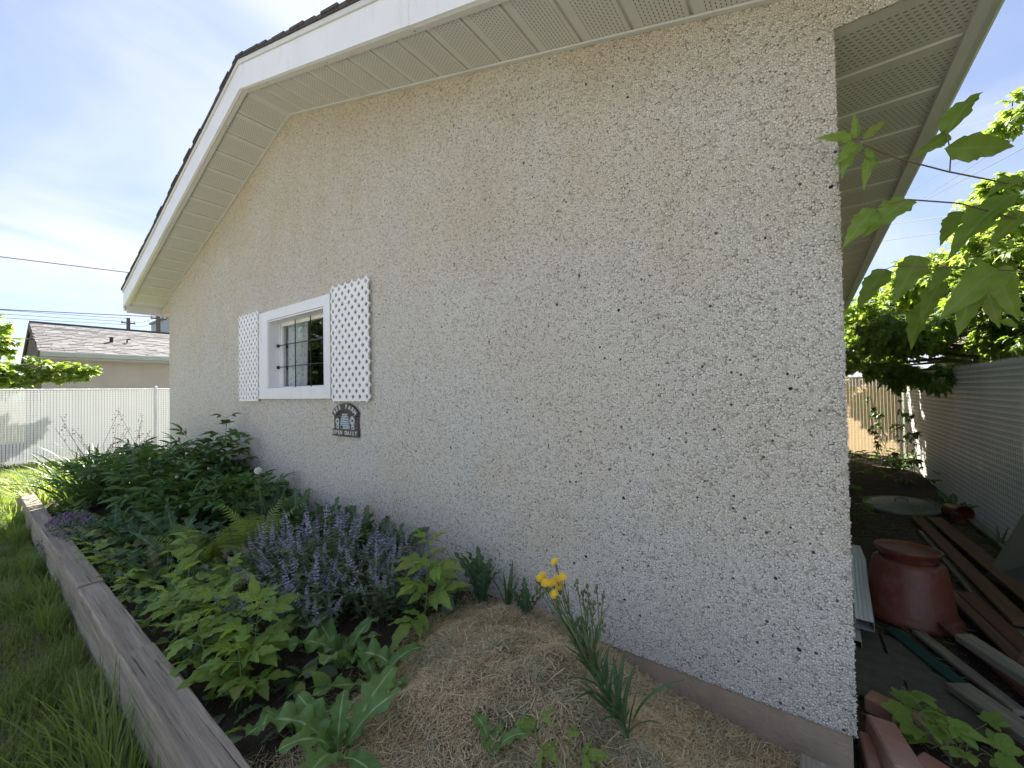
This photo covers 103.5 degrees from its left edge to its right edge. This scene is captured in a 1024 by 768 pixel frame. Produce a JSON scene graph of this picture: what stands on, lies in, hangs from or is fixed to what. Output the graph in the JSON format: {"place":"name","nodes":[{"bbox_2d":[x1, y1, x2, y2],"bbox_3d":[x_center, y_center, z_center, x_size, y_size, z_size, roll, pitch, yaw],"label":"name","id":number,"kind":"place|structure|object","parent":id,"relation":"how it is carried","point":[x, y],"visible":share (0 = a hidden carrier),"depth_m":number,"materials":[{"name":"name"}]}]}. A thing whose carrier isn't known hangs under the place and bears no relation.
{"place":"outdoors","nodes":[
{"label":"outdoors","id":0,"kind":"place"},
{"bbox_2d":[0,483,150,767],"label":"lawn","id":1,"kind":"structure","parent":0,"point":[5,734],"depth_m":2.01,"materials":[{"name":"green plant"}]},
{"bbox_2d":[0,570,59,619],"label":"long grass","id":2,"kind":"structure","parent":1,"relation":"on","point":[20,601],"depth_m":2.46,"materials":[{"name":"green plant"}]},
{"bbox_2d":[0,638,168,767],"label":"long grass","id":3,"kind":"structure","parent":1,"relation":"on","point":[54,739],"depth_m":1.45,"materials":[{"name":"green plant"}]},
{"bbox_2d":[0,680,201,767],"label":"long grass","id":4,"kind":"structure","parent":1,"relation":"on","point":[97,748],"depth_m":1.37,"materials":[{"name":"green plant"}]},
{"bbox_2d":[0,449,166,510],"bbox_3d":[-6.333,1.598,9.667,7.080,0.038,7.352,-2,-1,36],"label":"lawn","id":5,"kind":"structure","parent":0,"point":[27,470],"depth_m":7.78,"materials":[{"name":"green plant"}]},
{"bbox_2d":[0,473,69,502],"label":"long grass","id":6,"kind":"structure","parent":5,"relation":"on","point":[40,495],"depth_m":4.43,"materials":[{"name":"green plant"}]},
{"bbox_2d":[0,356,102,455],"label":"maple sapling","id":7,"kind":"object","parent":5,"relation":"on","point":[11,378],"visible":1,"depth_m":9.16,"materials":[{"name":"green plant"}]},
{"bbox_2d":[0,0,1023,400],"label":"sky","id":8,"kind":"structure","parent":0,"point":[103,103],"materials":[{"name":"blue"}]},
{"bbox_2d":[1,386,1023,767],"bbox_3d":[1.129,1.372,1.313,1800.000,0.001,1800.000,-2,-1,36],"label":"ground","id":9,"kind":"structure","parent":0,"point":[855,754],"depth_m":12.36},
{"bbox_2d":[0,314,24,401],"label":"leafy tree","id":10,"kind":"object","parent":9,"relation":"on","point":[7,351],"visible":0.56,"depth_m":14.46,"materials":[{"name":"green plant"}]},
{"bbox_2d":[0,386,169,464],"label":"slatted fence","id":11,"kind":"object","parent":9,"relation":"on","point":[92,430],"visible":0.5,"depth_m":8.79,"materials":[{"name":"metal"}]},
{"bbox_2d":[21,321,169,449],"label":"neighbour garage","id":12,"kind":"structure","parent":9,"relation":"on","point":[131,359],"depth_m":11.85,"materials":[{"name":"beige paint"}]},
{"bbox_2d":[17,488,834,767],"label":"raised bed","id":13,"kind":"object","parent":9,"relation":"on","point":[181,733],"visible":0.76,"depth_m":1.56,"materials":[{"name":"wood"}]},
{"bbox_2d":[33,511,105,558],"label":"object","id":14,"kind":"object","parent":13,"relation":"on","point":[59,520],"visible":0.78,"depth_m":3.17,"materials":[{"name":"purple plant"}]},
{"bbox_2d":[38,496,797,767],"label":"garden soil","id":15,"kind":"structure","parent":13,"relation":"in","point":[246,745],"depth_m":1.68,"materials":[{"name":"brown soil"}]},
{"bbox_2d":[0,441,167,508],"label":"daylily","id":16,"kind":"object","parent":15,"relation":"on","point":[52,473],"visible":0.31,"depth_m":4.13,"materials":[{"name":"green plant"}]},
{"bbox_2d":[61,504,143,539],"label":"thistle","id":17,"kind":"object","parent":15,"relation":"on","point":[115,516],"visible":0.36,"depth_m":3.15,"materials":[{"name":"green plant"}]},
{"bbox_2d":[45,437,182,509],"bbox_3d":[-3.971,0.904,4.157,1.294,0.723,1.154,-2,-1,36],"label":"peony bush","id":18,"kind":"object","parent":15,"relation":"on","point":[81,470],"visible":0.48,"depth_m":3.92,"materials":[{"name":"green plant"}]},
{"bbox_2d":[56,509,185,548],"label":"thistle","id":19,"kind":"object","parent":15,"relation":"on","point":[122,538],"visible":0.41,"depth_m":2.93,"materials":[{"name":"green plant"}]},
{"bbox_2d":[95,539,196,584],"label":"thistle","id":20,"kind":"object","parent":15,"relation":"on","point":[157,562],"visible":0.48,"depth_m":2.46,"materials":[{"name":"green plant"}]},
{"bbox_2d":[85,512,227,566],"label":"thistle","id":21,"kind":"object","parent":15,"relation":"on","point":[146,540],"visible":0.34,"depth_m":2.70,"materials":[{"name":"green plant"}]},
{"bbox_2d":[114,503,226,550],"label":"thistle","id":22,"kind":"object","parent":15,"relation":"on","point":[160,531],"visible":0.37,"depth_m":2.94,"materials":[{"name":"green plant"}]},
{"bbox_2d":[98,460,243,528],"bbox_3d":[-2.760,0.939,3.372,0.931,0.578,0.886,-1,-1,-15],"label":"peony bush","id":23,"kind":"object","parent":15,"relation":"on","point":[176,501],"visible":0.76,"depth_m":3.23,"materials":[{"name":"green plant"}]},
{"bbox_2d":[130,580,215,620],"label":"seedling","id":24,"kind":"object","parent":15,"relation":"on","point":[153,598],"visible":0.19,"depth_m":2.04,"materials":[{"name":"green plant"}]},
{"bbox_2d":[98,423,252,520],"bbox_3d":[-3.091,0.808,3.814,1.303,0.891,1.232,-2,-1,36],"label":"peony bush","id":25,"kind":"object","parent":15,"relation":"on","point":[143,455],"visible":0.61,"depth_m":3.64,"materials":[{"name":"green plant"}]},
{"bbox_2d":[148,576,212,643],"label":"box elder seedling","id":26,"kind":"object","parent":15,"relation":"on","point":[190,596],"visible":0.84,"depth_m":1.83,"materials":[{"name":"green plant"}]},
{"bbox_2d":[138,559,227,620],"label":"box elder seedling","id":27,"kind":"object","parent":15,"relation":"on","point":[188,563],"visible":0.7,"depth_m":1.98,"materials":[{"name":"green plant"}]},
{"bbox_2d":[160,530,206,586],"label":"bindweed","id":28,"kind":"object","parent":15,"relation":"on","point":[181,552],"visible":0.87,"depth_m":2.28,"materials":[{"name":"green plant"}]},
{"bbox_2d":[146,522,240,577],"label":"fern","id":29,"kind":"object","parent":15,"relation":"on","point":[211,549],"visible":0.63,"depth_m":2.61,"materials":[{"name":"green plant"}]},
{"bbox_2d":[163,611,239,677],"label":"box elder seedling","id":30,"kind":"object","parent":15,"relation":"on","point":[197,658],"visible":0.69,"depth_m":1.59,"materials":[{"name":"green plant"}]},
{"bbox_2d":[145,545,267,618],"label":"fern","id":31,"kind":"object","parent":15,"relation":"on","point":[220,571],"visible":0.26,"depth_m":2.26,"materials":[{"name":"green plant"}]},
{"bbox_2d":[160,576,257,666],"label":"box elder seedling","id":32,"kind":"object","parent":15,"relation":"on","point":[226,590],"visible":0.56,"depth_m":1.72,"materials":[{"name":"green plant"}]},
{"bbox_2d":[192,551,255,623],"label":"box elder seedling","id":33,"kind":"object","parent":15,"relation":"on","point":[233,577],"visible":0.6,"depth_m":1.95,"materials":[{"name":"green plant"}]},
{"bbox_2d":[199,412,253,473],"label":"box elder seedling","id":34,"kind":"object","parent":15,"relation":"on","point":[226,421],"visible":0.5,"depth_m":3.96,"materials":[{"name":"green plant"}]},
{"bbox_2d":[206,428,263,500],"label":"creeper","id":35,"kind":"object","parent":15,"relation":"on","point":[232,432],"visible":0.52,"depth_m":3.82,"materials":[{"name":"green plant"}]},
{"bbox_2d":[199,581,275,642],"bbox_3d":[-1.212,1.034,1.806,0.214,0.298,0.329,-1,-1,-8],"label":"catmint","id":36,"kind":"object","parent":15,"relation":"on","point":[251,619],"visible":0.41,"depth_m":1.78,"materials":[{"name":"green plant"}]},
{"bbox_2d":[175,574,307,689],"bbox_3d":[-1.046,0.987,1.618,0.356,0.386,0.349,-1,-1,-15],"label":"box elder seedling","id":37,"kind":"object","parent":15,"relation":"on","point":[278,637],"visible":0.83,"depth_m":1.60,"materials":[{"name":"green plant"}]},
{"bbox_2d":[189,625,296,709],"bbox_3d":[-0.995,1.051,1.485,0.324,0.268,0.220,-1,-1,20],"label":"box elder seedling","id":38,"kind":"object","parent":15,"relation":"on","point":[261,687],"visible":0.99,"depth_m":1.48,"materials":[{"name":"green plant"}]},
{"bbox_2d":[186,468,300,528],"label":"peony bush","id":39,"kind":"object","parent":15,"relation":"on","point":[243,489],"visible":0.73,"depth_m":3.27,"materials":[{"name":"green plant"}]},
{"bbox_2d":[216,498,303,563],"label":"fern","id":40,"kind":"object","parent":15,"relation":"on","point":[244,534],"visible":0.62,"depth_m":2.48,"materials":[{"name":"green plant"}]},
{"bbox_2d":[46,493,477,743],"bbox_3d":[-2.792,1.138,3.387,5.807,0.274,1.339,-2,-1,36],"label":"ground cover","id":41,"kind":"object","parent":15,"relation":"on","point":[322,676],"visible":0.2,"depth_m":2.15,"materials":[{"name":"green plant"}]},
{"bbox_2d":[224,515,324,608],"bbox_3d":[-1.335,0.973,2.243,0.568,0.428,0.485,-2,-1,36],"label":"catmint","id":42,"kind":"object","parent":15,"relation":"on","point":[248,553],"visible":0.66,"depth_m":2.21,"materials":[{"name":"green plant"}]},
{"bbox_2d":[247,483,309,525],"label":"sow thistle","id":43,"kind":"object","parent":15,"relation":"on","point":[275,497],"visible":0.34,"depth_m":3.22,"materials":[{"name":"green plant"}]},
{"bbox_2d":[245,701,335,736],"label":"sow thistle","id":44,"kind":"object","parent":15,"relation":"on","point":[255,730],"visible":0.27,"depth_m":1.32,"materials":[{"name":"green plant"}]},
{"bbox_2d":[264,488,329,531],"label":"sow thistle","id":45,"kind":"object","parent":15,"relation":"on","point":[295,498],"visible":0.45,"depth_m":3.04,"materials":[{"name":"green plant"}]},
{"bbox_2d":[249,547,361,649],"bbox_3d":[-0.934,0.975,1.835,0.473,0.412,0.476,-1,-1,-22],"label":"catmint","id":46,"kind":"object","parent":15,"relation":"on","point":[305,603],"visible":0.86,"depth_m":1.82,"materials":[{"name":"purple plant"}]},
{"bbox_2d":[237,494,396,619],"bbox_3d":[-1.054,0.897,2.215,0.830,0.574,0.895,-1,-1,-7],"label":"catmint","id":47,"kind":"object","parent":15,"relation":"on","point":[340,549],"visible":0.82,"depth_m":2.13,"materials":[{"name":"purple plant"}]},
{"bbox_2d":[294,496,357,549],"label":"sow thistle","id":48,"kind":"object","parent":15,"relation":"on","point":[336,505],"visible":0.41,"depth_m":2.87,"materials":[{"name":"green plant"}]},
{"bbox_2d":[261,665,402,767],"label":"sow thistle","id":49,"kind":"object","parent":15,"relation":"on","point":[305,713],"visible":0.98,"depth_m":1.24,"materials":[{"name":"green plant"}]},
{"bbox_2d":[286,613,390,669],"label":"sow thistle","id":50,"kind":"object","parent":15,"relation":"on","point":[328,635],"visible":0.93,"depth_m":1.63,"materials":[{"name":"green plant"}]},
{"bbox_2d":[329,504,387,562],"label":"sow thistle","id":51,"kind":"object","parent":15,"relation":"on","point":[366,525],"visible":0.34,"depth_m":2.65,"materials":[{"name":"green plant"}]},
{"bbox_2d":[312,641,423,695],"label":"sow thistle","id":52,"kind":"object","parent":15,"relation":"on","point":[368,669],"visible":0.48,"depth_m":1.55,"materials":[{"name":"green plant"}]},
{"bbox_2d":[320,522,452,627],"bbox_3d":[-0.613,0.944,2.073,0.544,0.477,0.566,-2,-1,36],"label":"catmint","id":53,"kind":"object","parent":15,"relation":"on","point":[378,590],"visible":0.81,"depth_m":1.98,"materials":[{"name":"purple plant"}]},
{"bbox_2d":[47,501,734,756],"bbox_3d":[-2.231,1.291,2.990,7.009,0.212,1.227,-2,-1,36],"label":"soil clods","id":54,"kind":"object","parent":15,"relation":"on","point":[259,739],"visible":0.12,"depth_m":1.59,"materials":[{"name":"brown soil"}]},
{"bbox_2d":[363,522,427,566],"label":"sow thistle","id":55,"kind":"object","parent":15,"relation":"on","point":[400,532],"visible":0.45,"depth_m":2.48,"materials":[{"name":"green plant"}]},
{"bbox_2d":[387,525,470,653],"bbox_3d":[-0.390,0.896,1.873,0.370,0.490,0.305,-1,-1,-20],"label":"box elder seedling","id":56,"kind":"object","parent":15,"relation":"on","point":[444,568],"visible":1,"depth_m":1.85,"materials":[{"name":"green plant"}]},
{"bbox_2d":[453,546,502,602],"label":"sow thistle","id":57,"kind":"object","parent":15,"relation":"on","point":[480,580],"visible":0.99,"depth_m":2.13,"materials":[{"name":"green plant"}]},
{"bbox_2d":[470,711,527,757],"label":"sow thistle","id":58,"kind":"object","parent":15,"relation":"on","point":[507,737],"visible":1,"depth_m":1.20,"materials":[{"name":"green plant"}]},
{"bbox_2d":[245,593,799,767],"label":"straw","id":59,"kind":"object","parent":15,"relation":"on","point":[727,760],"visible":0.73,"depth_m":1.36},
{"bbox_2d":[508,577,546,615],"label":"sow thistle","id":60,"kind":"object","parent":15,"relation":"on","point":[525,601],"visible":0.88,"depth_m":1.94,"materials":[{"name":"plant"}]},
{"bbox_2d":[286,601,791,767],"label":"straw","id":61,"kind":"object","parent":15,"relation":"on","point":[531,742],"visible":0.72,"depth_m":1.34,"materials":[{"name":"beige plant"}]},
{"bbox_2d":[515,709,560,767],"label":"bramble seedling","id":62,"kind":"object","parent":61,"relation":"on","point":[527,726],"visible":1,"depth_m":1.17,"materials":[{"name":"green plant"}]},
{"bbox_2d":[538,725,611,767],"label":"bramble seedling","id":63,"kind":"object","parent":61,"relation":"on","point":[594,754],"visible":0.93,"depth_m":1.12,"materials":[{"name":"green plant"}]},
{"bbox_2d":[534,557,683,742],"bbox_3d":[0.259,0.840,1.258,0.242,0.440,0.494,0,-1,-30],"label":"hawkweed","id":64,"kind":"object","parent":15,"relation":"on","point":[614,703],"visible":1,"depth_m":1.30,"materials":[{"name":"green plant"}]},
{"bbox_2d":[121,0,1004,767],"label":"garage","id":65,"kind":"structure","parent":9,"relation":"on","point":[605,260],"depth_m":1.89,"materials":[{"name":"concrete"}]},
{"bbox_2d":[238,310,258,401],"bbox_3d":[-2.650,-0.268,4.062,0.489,0.897,0.012,-2,-1,36],"label":"lattice shutter","id":66,"kind":"object","parent":65,"relation":"attached to","point":[248,350],"visible":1,"depth_m":4.05,"materials":[{"name":"white plastic"}]},
{"bbox_2d":[259,294,331,398],"bbox_3d":[-1.894,-0.282,3.593,1.272,0.823,0.145,-2,-1,36],"label":"window","id":67,"kind":"structure","parent":65,"relation":"in","point":[272,324],"depth_m":3.67,"materials":[{"name":"white wood"}]},
{"bbox_2d":[288,322,307,386],"bbox_3d":[-2.005,-0.243,3.791,0.382,0.750,0.049,-2,-1,36],"label":"curtain","id":68,"kind":"object","parent":65,"relation":"hanging from","point":[301,355],"visible":0.61,"depth_m":3.76,"materials":[{"name":"fabric"}]},
{"bbox_2d":[332,403,359,437],"bbox_3d":[-1.259,0.271,3.051,0.351,0.251,0.033,-2,-1,36],"label":"plaque","id":69,"kind":"object","parent":65,"relation":"attached to","point":[346,420],"visible":1,"depth_m":3.03,"materials":[{"name":"black metal"}]},
{"bbox_2d":[330,275,371,401],"bbox_3d":[-1.207,-0.318,3.005,0.517,0.907,0.012,-2,-1,36],"label":"lattice shutter","id":70,"kind":"object","parent":65,"relation":"attached to","point":[336,352],"visible":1,"depth_m":2.99,"materials":[{"name":"white plastic"}]},
{"bbox_2d":[845,376,903,456],"bbox_3d":[5.901,0.661,7.585,2.114,1.692,0.067,-2,-1,36],"label":"slatted fence","id":71,"kind":"object","parent":9,"relation":"on","point":[855,425],"visible":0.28,"depth_m":7.23,"materials":[{"name":"wood"}]},
{"bbox_2d":[843,291,988,450],"bbox_3d":[8.343,-1.232,7.751,5.239,5.367,2.550,-2,-1,36],"label":"box elder tree","id":72,"kind":"object","parent":9,"relation":"on","point":[849,324],"visible":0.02,"depth_m":8.23,"materials":[{"name":"green plant"}]},
{"bbox_2d":[845,268,1023,398],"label":"box elder tree","id":73,"kind":"object","parent":9,"relation":"on","point":[982,336],"visible":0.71,"depth_m":4.80,"materials":[{"name":"green plant"}]},
{"bbox_2d":[846,86,1023,325],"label":"box elder tree","id":74,"kind":"object","parent":9,"relation":"on","point":[1008,123],"visible":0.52,"depth_m":5.04,"materials":[{"name":"green plant"}]},
{"bbox_2d":[903,356,1023,541],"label":"slatted fence","id":75,"kind":"object","parent":9,"relation":"on","point":[939,421],"visible":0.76,"depth_m":3.90,"materials":[{"name":"metal"}]},
{"bbox_3d":[4.242,-2.992,2.227,3.752,8.819,7.701,-2,-1,36],"label":"box elder tree","id":76,"kind":"object","parent":9,"relation":"on","visible":0},
{"bbox_2d":[816,92,1023,348],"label":"box elder branch","id":77,"kind":"object","parent":76,"relation":"attached to","point":[991,291],"visible":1,"depth_m":1.40,"materials":[{"name":"green plant"}]},
{"bbox_2d":[848,453,1023,767],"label":"dirt path","id":78,"kind":"structure","parent":0,"point":[971,658],"depth_m":3.33,"materials":[{"name":"grey gravel"}]},
{"bbox_2d":[858,731,881,767],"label":"brick","id":79,"kind":"object","parent":78,"relation":"on","point":[870,757],"visible":0.89,"depth_m":1.38,"materials":[{"name":"red brick"}]},
{"bbox_2d":[855,663,906,703],"bbox_3d":[1.564,1.285,1.723,0.180,0.006,0.255,-2,-1,36],"label":"shingle","id":80,"kind":"object","parent":78,"relation":"on","point":[867,679],"visible":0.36,"depth_m":1.74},
{"bbox_2d":[865,714,922,767],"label":"brick","id":81,"kind":"object","parent":78,"relation":"on","point":[893,749],"visible":0.84,"depth_m":1.35,"materials":[{"name":"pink brick"}]},
{"bbox_2d":[848,390,941,484],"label":"creeper","id":82,"kind":"object","parent":78,"relation":"on","point":[914,461],"visible":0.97,"depth_m":5.99,"materials":[{"name":"green plant"}]},
{"bbox_2d":[862,495,943,516],"bbox_3d":[4.085,1.250,4.231,0.629,0.130,0.628,-2,-1,36],"label":"metal lid","id":83,"kind":"object","parent":78,"relation":"on","point":[896,505],"visible":0.8,"depth_m":4.15,"materials":[{"name":"grey metal"}]},
{"bbox_2d":[881,633,932,671],"bbox_3d":[1.900,1.294,1.951,0.148,0.006,0.260,-2,-1,36],"label":"shingle","id":84,"kind":"object","parent":78,"relation":"on","point":[894,648],"visible":0.79,"depth_m":1.94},
{"bbox_2d":[864,690,950,749],"bbox_3d":[1.488,1.264,1.528,0.075,0.060,0.225,0,-2,-33],"label":"brick","id":85,"kind":"object","parent":78,"relation":"on","point":[873,700],"visible":0.48,"depth_m":1.56,"materials":[{"name":"red concrete"}]},
{"bbox_2d":[854,641,961,700],"bbox_3d":[1.786,1.287,1.824,0.455,0.006,0.218,-2,-2,44],"label":"shingle","id":86,"kind":"object","parent":78,"relation":"on","point":[870,657],"visible":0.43,"depth_m":1.82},
{"bbox_2d":[852,592,861,647],"bbox_3d":[1.949,1.242,2.331,0.060,0.115,0.894,-2,-1,38],"label":"downspout","id":87,"kind":"object","parent":86,"relation":"on","point":[857,632],"visible":0.09,"depth_m":2.03,"materials":[{"name":"metal"}]},
{"bbox_2d":[851,545,874,632],"bbox_3d":[2.026,1.149,2.351,0.089,0.155,0.880,-2,-1,37],"label":"downspout","id":88,"kind":"object","parent":87,"relation":"on","point":[863,614],"visible":0.84,"depth_m":2.23,"materials":[{"name":"metal"}]},
{"bbox_2d":[885,628,966,682],"bbox_3d":[1.935,1.278,1.851,0.062,0.015,0.548,-1,-2,12],"label":"board","id":89,"kind":"object","parent":86,"relation":"on","point":[939,667],"visible":0.58,"depth_m":1.88,"materials":[{"name":"green wood"}]},
{"bbox_2d":[946,682,1023,745],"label":"plank","id":90,"kind":"object","parent":86,"relation":"on","point":[974,698],"visible":0.92,"depth_m":1.54,"materials":[{"name":"grey wood"}]},
{"bbox_2d":[868,539,966,636],"bbox_3d":[2.231,1.113,2.268,0.425,0.394,0.424,-2,-1,36],"label":"planter pot","id":91,"kind":"object","parent":78,"relation":"on","point":[910,587],"visible":0.95,"depth_m":2.16,"materials":[{"name":"red ceramic"}]},
{"bbox_2d":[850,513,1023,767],"bbox_3d":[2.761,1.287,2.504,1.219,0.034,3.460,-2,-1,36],"label":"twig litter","id":92,"kind":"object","parent":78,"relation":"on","point":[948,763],"visible":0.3,"depth_m":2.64,"materials":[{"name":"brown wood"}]},
{"bbox_2d":[905,680,987,737],"bbox_3d":[1.710,1.280,1.587,0.203,0.006,0.248,-2,-1,36],"label":"shingle","id":93,"kind":"object","parent":78,"relation":"on","point":[953,708],"visible":0.36,"depth_m":1.59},
{"bbox_2d":[880,686,1023,767],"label":"grape seedling","id":94,"kind":"object","parent":78,"relation":"on","point":[943,728],"visible":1,"depth_m":1.37,"materials":[{"name":"green plant"}]},
{"bbox_2d":[918,530,994,608],"bbox_3d":[3.123,1.280,2.889,0.051,0.030,1.500,-2,-2,35],"label":"board","id":95,"kind":"object","parent":78,"relation":"on","point":[965,582],"visible":0.54,"depth_m":2.71,"materials":[{"name":"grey wood"}]},
{"bbox_2d":[941,503,974,523],"bbox_3d":[4.216,1.229,3.838,0.193,0.193,0.177,-1,-1,6],"label":"flower pot","id":96,"kind":"object","parent":78,"relation":"on","point":[956,513],"visible":0.96,"depth_m":3.82,"materials":[{"name":"red plastic"}]},
{"bbox_2d":[911,516,1023,626],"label":"board","id":97,"kind":"object","parent":78,"relation":"on","point":[1005,606],"visible":1,"depth_m":2.52,"materials":[{"name":"brown wood"}]},
{"bbox_2d":[912,630,1023,715],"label":"board","id":98,"kind":"object","parent":78,"relation":"on","point":[985,685],"visible":0.9,"depth_m":1.76,"materials":[{"name":"grey wood"}]},
{"bbox_2d":[927,517,1023,602],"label":"board","id":99,"kind":"object","parent":78,"relation":"on","point":[982,558],"visible":1,"depth_m":2.83,"materials":[{"name":"brown wood"}]},
{"bbox_2d":[986,514,1023,589],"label":"plywood sheet","id":100,"kind":"object","parent":99,"relation":"on","point":[1009,561],"visible":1,"depth_m":2.59,"materials":[{"name":"wood"}]},
{"bbox_2d":[952,588,1023,666],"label":"board","id":101,"kind":"object","parent":78,"relation":"on","point":[997,638],"visible":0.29,"depth_m":2.01,"materials":[{"name":"brown wood"}]},
{"bbox_2d":[956,591,1023,652],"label":"board","id":102,"kind":"object","parent":101,"relation":"on","point":[1008,632],"visible":1,"depth_m":2.08,"materials":[{"name":"brown wood"}]},
{"label":"board","id":103,"kind":"object","parent":78,"relation":"on","visible":0},
{"bbox_2d":[979,657,1023,697],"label":"board","id":104,"kind":"object","parent":103,"relation":"on","point":[1018,688],"visible":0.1,"depth_m":1.68,"materials":[{"name":"brown wood"}]},
{"bbox_2d":[955,634,1023,686],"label":"plank","id":105,"kind":"object","parent":104,"relation":"on","point":[1003,663],"visible":1,"depth_m":1.72,"materials":[{"name":"wood"}]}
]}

